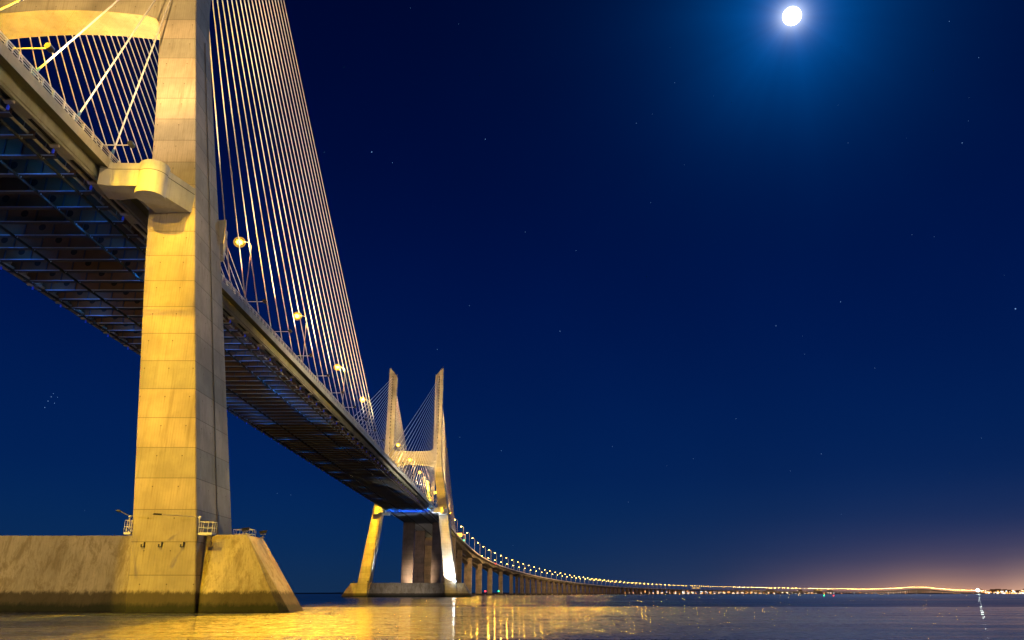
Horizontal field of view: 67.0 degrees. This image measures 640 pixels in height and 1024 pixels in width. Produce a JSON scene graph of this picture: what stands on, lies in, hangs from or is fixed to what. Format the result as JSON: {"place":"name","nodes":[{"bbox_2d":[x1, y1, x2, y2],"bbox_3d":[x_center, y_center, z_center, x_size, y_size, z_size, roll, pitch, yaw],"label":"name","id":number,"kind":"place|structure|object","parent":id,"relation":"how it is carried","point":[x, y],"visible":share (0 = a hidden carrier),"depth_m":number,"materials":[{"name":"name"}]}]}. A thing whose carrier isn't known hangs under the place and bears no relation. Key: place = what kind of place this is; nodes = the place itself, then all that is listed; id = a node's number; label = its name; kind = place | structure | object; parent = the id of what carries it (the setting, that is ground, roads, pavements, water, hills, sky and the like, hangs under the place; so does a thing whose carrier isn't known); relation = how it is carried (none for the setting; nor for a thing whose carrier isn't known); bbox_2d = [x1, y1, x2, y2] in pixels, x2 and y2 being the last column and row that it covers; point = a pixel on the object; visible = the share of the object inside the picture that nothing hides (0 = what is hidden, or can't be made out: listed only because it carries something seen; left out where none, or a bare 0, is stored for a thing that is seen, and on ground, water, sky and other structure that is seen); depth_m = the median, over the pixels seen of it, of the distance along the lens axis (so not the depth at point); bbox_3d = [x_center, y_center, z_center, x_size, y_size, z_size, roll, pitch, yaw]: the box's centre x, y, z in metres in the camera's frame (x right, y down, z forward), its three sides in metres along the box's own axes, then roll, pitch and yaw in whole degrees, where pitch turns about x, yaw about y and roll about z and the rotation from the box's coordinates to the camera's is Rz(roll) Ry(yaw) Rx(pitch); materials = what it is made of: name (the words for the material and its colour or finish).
{"place":"outdoors","nodes":[
{"label":"outdoors","id":0,"kind":"place"},
{"bbox_2d":[0,607,1023,639],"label":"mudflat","id":1,"kind":"structure","parent":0,"point":[665,623],"depth_m":52.39,"materials":[{"name":"liquid"}]},
{"bbox_2d":[0,0,1023,592],"label":"sky","id":2,"kind":"structure","parent":0,"point":[641,229],"materials":[{"name":"blue"}]},
{"bbox_2d":[294,594,1023,606],"bbox_3d":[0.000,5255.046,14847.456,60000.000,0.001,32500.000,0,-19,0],"label":"river","id":3,"kind":"structure","parent":0,"point":[770,600],"depth_m":237.79,"materials":[{"name":"blue liquid"}]},
{"bbox_2d":[0,0,472,612],"bbox_3d":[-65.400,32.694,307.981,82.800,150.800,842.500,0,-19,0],"label":"cable stayed bridge","id":4,"kind":"structure","parent":3,"relation":"in","point":[130,256],"depth_m":103.83,"materials":[{"name":"concrete"}]},
{"bbox_2d":[11,42,54,52],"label":"outrigger floodlight","id":5,"kind":"object","parent":4,"relation":"on","point":[49,48],"visible":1,"depth_m":77.45,"materials":[{"name":"white paint"}]},
{"bbox_2d":[103,140,135,147],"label":"outrigger floodlight","id":6,"kind":"object","parent":4,"relation":"on","point":[130,143],"visible":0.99,"depth_m":94.16,"materials":[{"name":"white paint"}]},
{"bbox_2d":[153,513,201,522],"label":"lamp arm","id":7,"kind":"object","parent":4,"relation":"attached to","point":[199,517],"visible":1,"depth_m":84.09},
{"bbox_2d":[236,240,251,303],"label":"street lamp","id":8,"kind":"object","parent":4,"relation":"on","point":[241,241],"visible":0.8,"depth_m":148.06,"materials":[{"name":"grey metal"}]},
{"bbox_2d":[241,527,249,534],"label":"floodlight","id":9,"kind":"object","parent":4,"relation":"on","point":[245,530],"visible":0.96,"depth_m":88.65,"materials":[{"name":"black metal"}]},
{"bbox_2d":[245,299,266,303],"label":"outrigger floodlight","id":10,"kind":"object","parent":4,"relation":"on","point":[264,301],"visible":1,"depth_m":144.89,"materials":[{"name":"white paint"}]},
{"bbox_2d":[259,530,266,537],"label":"floodlight","id":11,"kind":"object","parent":4,"relation":"on","point":[263,532],"visible":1,"depth_m":92.78,"materials":[{"name":"black metal"}]},
{"bbox_2d":[295,314,306,361],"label":"street lamp","id":12,"kind":"object","parent":4,"relation":"on","point":[296,315],"visible":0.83,"depth_m":188.61,"materials":[{"name":"grey metal"}]},
{"bbox_2d":[294,592,977,593],"bbox_3d":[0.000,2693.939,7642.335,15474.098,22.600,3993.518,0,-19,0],"label":"shore hills","id":13,"kind":"structure","parent":3,"relation":"on","point":[606,593],"depth_m":8705.02,"materials":[{"name":"black"}]},
{"bbox_2d":[427,534,984,595],"bbox_3d":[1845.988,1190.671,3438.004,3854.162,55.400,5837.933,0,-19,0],"label":"approach viaduct","id":14,"kind":"object","parent":3,"relation":"in","point":[470,558],"visible":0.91,"depth_m":1281.43,"materials":[{"name":"concrete"}]},
{"bbox_2d":[629,589,1023,593],"bbox_3d":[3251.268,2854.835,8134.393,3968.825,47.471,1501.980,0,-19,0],"label":"distant town","id":15,"kind":"object","parent":3,"relation":"on","point":[1000,590],"visible":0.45,"depth_m":8351.11},
{"bbox_2d":[782,6,801,25],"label":"full moon","id":16,"kind":"object","parent":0,"point":[792,16],"visible":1,"depth_m":18377.91,"materials":[{"name":"white"}]},
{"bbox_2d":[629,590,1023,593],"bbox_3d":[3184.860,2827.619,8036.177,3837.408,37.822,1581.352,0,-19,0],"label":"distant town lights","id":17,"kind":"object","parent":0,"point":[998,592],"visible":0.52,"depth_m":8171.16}
]}

